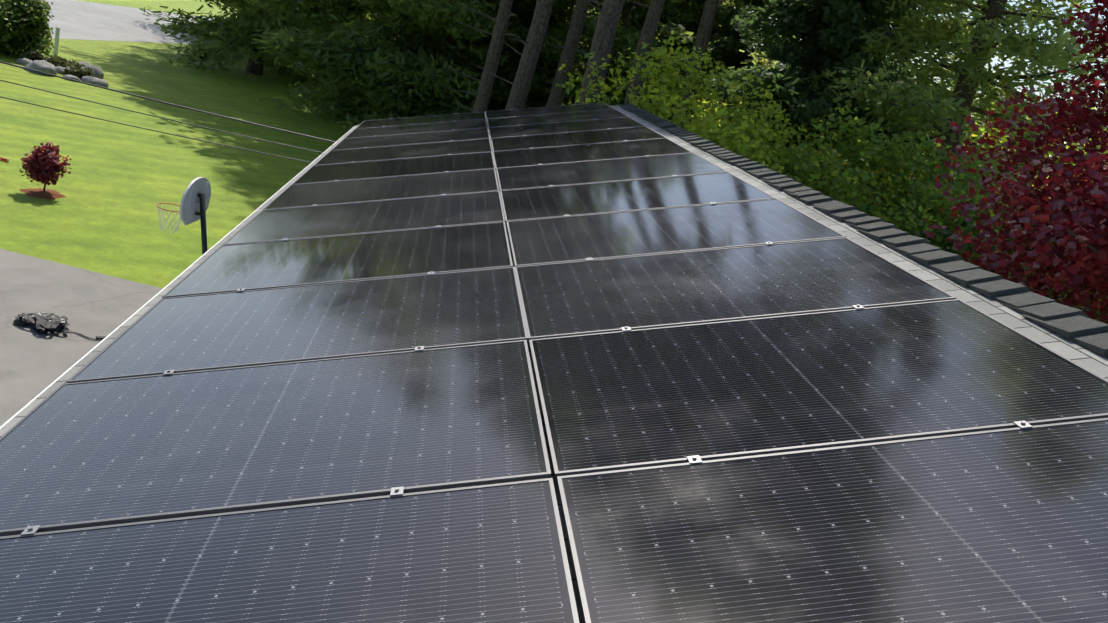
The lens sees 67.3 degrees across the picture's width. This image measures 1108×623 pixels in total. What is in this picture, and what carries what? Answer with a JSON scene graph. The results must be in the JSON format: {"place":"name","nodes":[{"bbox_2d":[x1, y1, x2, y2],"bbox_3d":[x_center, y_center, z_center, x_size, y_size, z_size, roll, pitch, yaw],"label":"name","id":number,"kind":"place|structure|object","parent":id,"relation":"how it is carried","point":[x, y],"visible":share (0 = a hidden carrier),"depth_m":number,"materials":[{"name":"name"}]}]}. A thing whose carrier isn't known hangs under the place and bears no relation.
{"place":"outdoors","nodes":[
{"label":"outdoors","id":0,"kind":"place"},
{"bbox_2d":[0,249,162,426],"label":"driveway","id":1,"kind":"structure","parent":0,"point":[87,303],"depth_m":15.17,"materials":[{"name":"concrete"}]},
{"bbox_2d":[13,313,105,339],"bbox_3d":[-8.626,0.237,14.409,1.550,0.212,0.702,18,17,10],"label":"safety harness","id":2,"kind":"object","parent":1,"relation":"on","point":[40,323],"visible":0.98,"depth_m":14.33,"materials":[{"name":"black fabric"}]},
{"bbox_2d":[156,177,210,254],"bbox_3d":[-6.038,-0.714,14.575,2.007,3.182,1.116,12,17,-10],"label":"basketball hoop","id":3,"kind":"object","parent":1,"relation":"on","point":[195,201],"visible":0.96,"depth_m":14.15,"materials":[{"name":"black paint"}]},
{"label":"house walls","id":4,"kind":"object","parent":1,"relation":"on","visible":0},
{"bbox_2d":[0,103,1107,622],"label":"roof","id":5,"kind":"structure","parent":4,"relation":"on","point":[1076,335],"depth_m":4.01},
{"bbox_2d":[0,126,354,428],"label":"roof edge trim","id":6,"kind":"structure","parent":5,"relation":"attached to","point":[25,406],"depth_m":4.15,"materials":[{"name":"white metal"}]},
{"bbox_2d":[0,103,1107,622],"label":"solar array","id":7,"kind":"object","parent":5,"relation":"on","point":[308,395],"visible":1,"depth_m":2.56,"materials":[{"name":"black glass"}]},
{"bbox_2d":[41,0,215,44],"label":"road","id":8,"kind":"structure","parent":0,"point":[78,20],"depth_m":64.85,"materials":[{"name":"grey asphalt"}]},
{"bbox_2d":[0,61,334,162],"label":"power lines","id":9,"kind":"object","parent":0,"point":[161,117],"visible":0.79,"depth_m":11.89,"materials":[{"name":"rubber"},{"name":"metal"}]},
{"bbox_2d":[0,0,362,287],"bbox_3d":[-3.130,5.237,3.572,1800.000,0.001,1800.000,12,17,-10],"label":"lawn ground","id":10,"kind":"structure","parent":0,"point":[117,184],"depth_m":29.12,"materials":[{"name":"green plant"}]},
{"bbox_2d":[16,58,32,65],"bbox_3d":[-24.186,-11.425,38.050,0.717,0.355,0.607,12,17,-10],"label":"boulder","id":11,"kind":"object","parent":10,"relation":"on","point":[23,61],"visible":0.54,"depth_m":37.83,"materials":[{"name":"stone"}]},
{"bbox_2d":[0,0,55,59],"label":"round bush","id":12,"kind":"object","parent":10,"relation":"on","point":[24,26],"visible":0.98,"depth_m":38.86,"materials":[{"name":"green plant"}]},
{"bbox_2d":[20,50,46,60],"bbox_3d":[-24.146,-11.757,38.632,0.940,0.832,1.160,25,19,29],"label":"shrub","id":13,"kind":"object","parent":10,"relation":"on","point":[32,55],"visible":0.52,"depth_m":38.47,"materials":[{"name":"green plant"}]},
{"bbox_2d":[23,60,56,75],"bbox_3d":[-22.843,-10.873,37.097,1.290,0.627,1.018,17,17,4],"label":"boulder","id":14,"kind":"object","parent":10,"relation":"on","point":[43,66],"visible":0.75,"depth_m":36.79,"materials":[{"name":"stone"}]},
{"bbox_2d":[20,188,65,199],"bbox_3d":[-13.083,-3.055,21.293,1.029,0.068,0.989,12,17,-10],"label":"mulch ring","id":15,"kind":"object","parent":10,"relation":"on","point":[50,194],"visible":0.98,"depth_m":21.12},
{"bbox_2d":[19,141,71,191],"bbox_3d":[-12.901,-3.577,21.052,1.038,1.466,1.009,21,18,17],"label":"japanese maple","id":16,"kind":"object","parent":10,"relation":"on","point":[45,166],"visible":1,"depth_m":20.87,"materials":[{"name":"red plant"}]},
{"bbox_2d":[41,55,65,66],"bbox_3d":[-23.576,-11.686,39.085,1.134,0.701,1.164,1,22,-40],"label":"shrub","id":17,"kind":"object","parent":10,"relation":"on","point":[52,59],"visible":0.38,"depth_m":38.91,"materials":[{"name":"green plant"}]},
{"bbox_2d":[54,27,59,54],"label":"post","id":18,"kind":"object","parent":10,"relation":"on","point":[56,43],"visible":0.86,"depth_m":42.84,"materials":[{"name":"grey wood"}]},
{"bbox_2d":[56,66,67,73],"bbox_3d":[-22.777,-11.129,38.368,0.630,0.334,0.571,12,17,-10],"label":"boulder","id":19,"kind":"object","parent":10,"relation":"on","point":[60,70],"visible":0.5,"depth_m":38.19,"materials":[{"name":"stone"}]},
{"bbox_2d":[53,55,75,65],"bbox_3d":[-23.322,-11.753,39.531,1.092,0.701,1.123,8,18,-24],"label":"shrub","id":20,"kind":"object","parent":10,"relation":"on","point":[70,61],"visible":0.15,"depth_m":39.55,"materials":[{"name":"green plant"}]},
{"bbox_2d":[56,60,79,73],"bbox_3d":[-22.628,-11.326,38.924,0.918,0.741,1.116,27,20,34],"label":"shrub","id":21,"kind":"object","parent":10,"relation":"on","point":[65,64],"visible":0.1,"depth_m":38.66,"materials":[{"name":"green plant"}]},
{"bbox_2d":[63,75,80,81],"bbox_3d":[-21.701,-10.511,37.423,0.732,0.267,0.591,12,17,-10],"label":"boulder","id":22,"kind":"object","parent":10,"relation":"on","point":[72,77],"visible":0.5,"depth_m":37.23,"materials":[{"name":"stone"}]},
{"bbox_2d":[64,64,93,76],"bbox_3d":[-21.950,-11.093,38.481,1.143,0.782,1.005,12,17,-10],"label":"shrub","id":23,"kind":"object","parent":10,"relation":"on","point":[82,70],"visible":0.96,"depth_m":38.30,"materials":[{"name":"green plant"}]},
{"bbox_2d":[79,62,103,78],"bbox_3d":[-22.084,-11.465,39.567,1.218,0.704,1.000,3,21,-35],"label":"boulder","id":24,"kind":"object","parent":10,"relation":"on","point":[98,73],"visible":0.44,"depth_m":39.41,"materials":[{"name":"stone"}]},
{"bbox_2d":[81,76,108,87],"bbox_3d":[-20.891,-10.485,37.887,1.172,0.380,0.845,12,17,-10],"label":"boulder","id":25,"kind":"object","parent":10,"relation":"on","point":[95,81],"visible":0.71,"depth_m":37.62,"materials":[{"name":"stone"}]},
{"bbox_2d":[137,0,352,84],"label":"tree","id":26,"kind":"object","parent":10,"relation":"on","point":[241,28],"visible":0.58,"depth_m":54.22,"materials":[{"name":"green plant"}]},
{"bbox_2d":[202,0,307,32],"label":"pine","id":27,"kind":"object","parent":10,"relation":"on","point":[248,9],"visible":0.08,"depth_m":63.96,"materials":[{"name":"green plant"}]},
{"bbox_2d":[328,0,509,114],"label":"tree","id":28,"kind":"object","parent":10,"relation":"on","point":[390,92],"visible":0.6,"depth_m":42.79,"materials":[{"name":"green plant"}]},
{"bbox_2d":[246,0,597,131],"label":"tree","id":29,"kind":"object","parent":10,"relation":"on","point":[312,51],"visible":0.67,"depth_m":43.55,"materials":[{"name":"green plant"}]},
{"bbox_2d":[442,0,520,111],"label":"trunk","id":30,"kind":"object","parent":10,"relation":"on","point":[486,81],"visible":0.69,"depth_m":32.22,"materials":[{"name":"brown plant"}]},
{"bbox_2d":[442,2,540,110],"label":"young pine","id":31,"kind":"object","parent":10,"relation":"on","point":[516,46],"visible":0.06,"depth_m":47.54,"materials":[{"name":"green plant"}]},
{"bbox_2d":[484,5,541,99],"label":"young pine","id":32,"kind":"object","parent":10,"relation":"on","point":[513,61],"depth_m":50.55,"materials":[{"name":"green plant"}]},
{"bbox_2d":[476,0,552,109],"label":"trunk","id":33,"kind":"object","parent":10,"relation":"on","point":[530,54],"visible":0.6,"depth_m":28.31,"materials":[{"name":"brown plant"}]},
{"bbox_2d":[435,0,598,110],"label":"young pine","id":34,"kind":"object","parent":10,"relation":"on","point":[561,18],"visible":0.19,"depth_m":46.27,"materials":[{"name":"green plant"}]},
{"bbox_2d":[538,0,589,106],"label":"trunk","id":35,"kind":"object","parent":10,"relation":"on","point":[556,95],"visible":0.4,"depth_m":39.20,"materials":[{"name":"brown plant"}]},
{"bbox_2d":[514,0,627,107],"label":"young pine","id":36,"kind":"object","parent":10,"relation":"on","point":[579,74],"visible":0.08,"depth_m":50.19,"materials":[{"name":"green plant"}]},
{"bbox_2d":[552,0,624,104],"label":"trunk","id":37,"kind":"object","parent":10,"relation":"on","point":[606,27],"visible":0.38,"depth_m":25.45,"materials":[{"name":"brown plant"}]},
{"bbox_2d":[502,0,693,108],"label":"tree","id":38,"kind":"object","parent":10,"relation":"on","point":[625,39],"visible":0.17,"depth_m":44.08,"materials":[{"name":"green plant"}]},
{"bbox_2d":[560,1,680,99],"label":"pine","id":39,"kind":"object","parent":10,"relation":"on","point":[617,27],"depth_m":55.38,"materials":[{"name":"green plant"}]},
{"bbox_2d":[540,0,703,116],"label":"tree","id":40,"kind":"object","parent":10,"relation":"on","point":[677,19],"visible":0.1,"depth_m":48.48,"materials":[{"name":"green plant"}]},
{"bbox_2d":[624,0,681,105],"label":"trunk","id":41,"kind":"object","parent":10,"relation":"on","point":[650,25],"visible":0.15,"depth_m":28.12,"materials":[{"name":"brown plant"}]},
{"bbox_2d":[573,0,732,69],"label":"tree","id":42,"kind":"object","parent":10,"relation":"on","point":[633,31],"depth_m":55.57,"materials":[{"name":"green plant"}]},
{"bbox_2d":[605,0,721,116],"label":"young pine","id":43,"kind":"object","parent":10,"relation":"on","point":[695,27],"visible":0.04,"depth_m":50.15,"materials":[{"name":"green plant"}]},
{"bbox_2d":[617,0,750,119],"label":"young pine","id":44,"kind":"object","parent":10,"relation":"on","point":[696,17],"visible":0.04,"depth_m":49.63,"materials":[{"name":"green plant"}]},
{"bbox_2d":[671,0,722,126],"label":"trunk","id":45,"kind":"object","parent":10,"relation":"on","point":[706,25],"visible":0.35,"depth_m":32.80,"materials":[{"name":"brown plant"}]},
{"bbox_2d":[555,35,843,191],"bbox_3d":[3.239,-3.412,23.492,8.289,8.324,8.946,12,17,-10],"label":"bush","id":46,"kind":"object","parent":10,"relation":"on","point":[732,141],"visible":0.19,"depth_m":22.49,"materials":[{"name":"green plant"}]},
{"bbox_2d":[688,94,748,130],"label":"bank tree","id":47,"kind":"object","parent":10,"relation":"on","point":[704,101],"visible":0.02,"depth_m":42.71,"materials":[{"name":"green plant"}]},
{"bbox_2d":[669,0,811,124],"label":"tree","id":48,"kind":"object","parent":10,"relation":"on","point":[733,43],"visible":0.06,"depth_m":47.36,"materials":[{"name":"green plant"}]},
{"bbox_2d":[719,1,787,38],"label":"tree","id":49,"kind":"object","parent":10,"relation":"on","point":[726,2],"depth_m":56.78,"materials":[{"name":"green plant"}]},
{"bbox_2d":[681,0,935,162],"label":"tree","id":50,"kind":"object","parent":10,"relation":"on","point":[825,47],"visible":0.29,"depth_m":31.44,"materials":[{"name":"green plant"}]},
{"bbox_2d":[766,117,860,161],"bbox_3d":[10.600,-4.073,33.125,7.973,7.720,8.350,12,17,-10],"label":"bank tree","id":51,"kind":"object","parent":10,"relation":"on","point":[809,139],"visible":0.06,"depth_m":31.64,"materials":[{"name":"green plant"}]},
{"bbox_2d":[782,143,963,250],"bbox_3d":[9.120,-1.374,24.986,7.315,6.674,7.308,12,17,-10],"label":"bank tree","id":52,"kind":"object","parent":10,"relation":"on","point":[883,169],"depth_m":22.73,"materials":[{"name":"green plant"}]},
{"bbox_2d":[799,140,992,219],"bbox_3d":[10.538,-2.203,27.984,8.697,7.194,8.286,12,17,-10],"label":"bank tree","id":53,"kind":"object","parent":10,"relation":"on","point":[930,166],"visible":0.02,"depth_m":26.60,"materials":[{"name":"green plant"}]},
{"bbox_2d":[739,0,1058,165],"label":"tree","id":54,"kind":"object","parent":10,"relation":"on","point":[926,79],"visible":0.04,"depth_m":38.87,"materials":[{"name":"green plant"}]},
{"bbox_2d":[754,103,1048,288],"bbox_3d":[8.784,-1.604,23.605,8.510,7.724,8.632,12,17,-10],"label":"bush","id":55,"kind":"object","parent":10,"relation":"on","point":[936,198],"visible":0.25,"depth_m":21.76,"materials":[{"name":"green plant"}]},
{"bbox_2d":[818,132,1013,211],"bbox_3d":[13.925,-3.469,33.586,8.408,8.020,7.900,16,17,4],"label":"bank tree","id":56,"kind":"object","parent":10,"relation":"on","point":[919,141],"depth_m":31.64,"materials":[{"name":"green plant"}]},
{"bbox_2d":[773,0,1107,278],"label":"tree","id":57,"kind":"object","parent":10,"relation":"on","point":[970,72],"visible":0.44,"depth_m":27.20,"materials":[{"name":"green needle"},{"name":"bark"}]},
{"bbox_2d":[908,83,988,117],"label":"pine","id":58,"kind":"object","parent":10,"relation":"on","point":[952,88],"depth_m":64.72,"materials":[{"name":"green plant"}]},
{"bbox_2d":[850,193,1107,322],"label":"bank tree","id":59,"kind":"object","parent":10,"relation":"on","point":[945,231],"visible":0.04,"depth_m":20.38,"materials":[{"name":"green plant"}]},
{"bbox_2d":[913,153,1100,301],"bbox_3d":[14.897,-1.123,27.885,9.240,7.464,9.316,12,17,-10],"label":"bank tree","id":60,"kind":"object","parent":10,"relation":"on","point":[931,177],"depth_m":27.04,"materials":[{"name":"green plant"}]},
{"bbox_2d":[940,96,1078,168],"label":"tree","id":61,"kind":"object","parent":10,"relation":"on","point":[973,137],"depth_m":50.44,"materials":[{"name":"green plant"}]},
{"bbox_2d":[923,0,1107,323],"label":"crimson maple","id":62,"kind":"object","parent":10,"relation":"on","point":[1085,251],"visible":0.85,"depth_m":10.47,"materials":[{"name":"red plant"}]},
{"bbox_2d":[965,94,1107,182],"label":"tree","id":63,"kind":"object","parent":10,"relation":"on","point":[980,129],"visible":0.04,"depth_m":48.27,"materials":[{"name":"green plant"}]},
{"bbox_2d":[992,139,1104,186],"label":"tree","id":64,"kind":"object","parent":10,"relation":"on","point":[1047,155],"depth_m":49.69,"materials":[{"name":"green plant"}]},
{"bbox_2d":[886,0,1107,109],"label":"sky","id":65,"kind":"structure","parent":0,"point":[995,58],"materials":[{"name":"white"}]}
]}

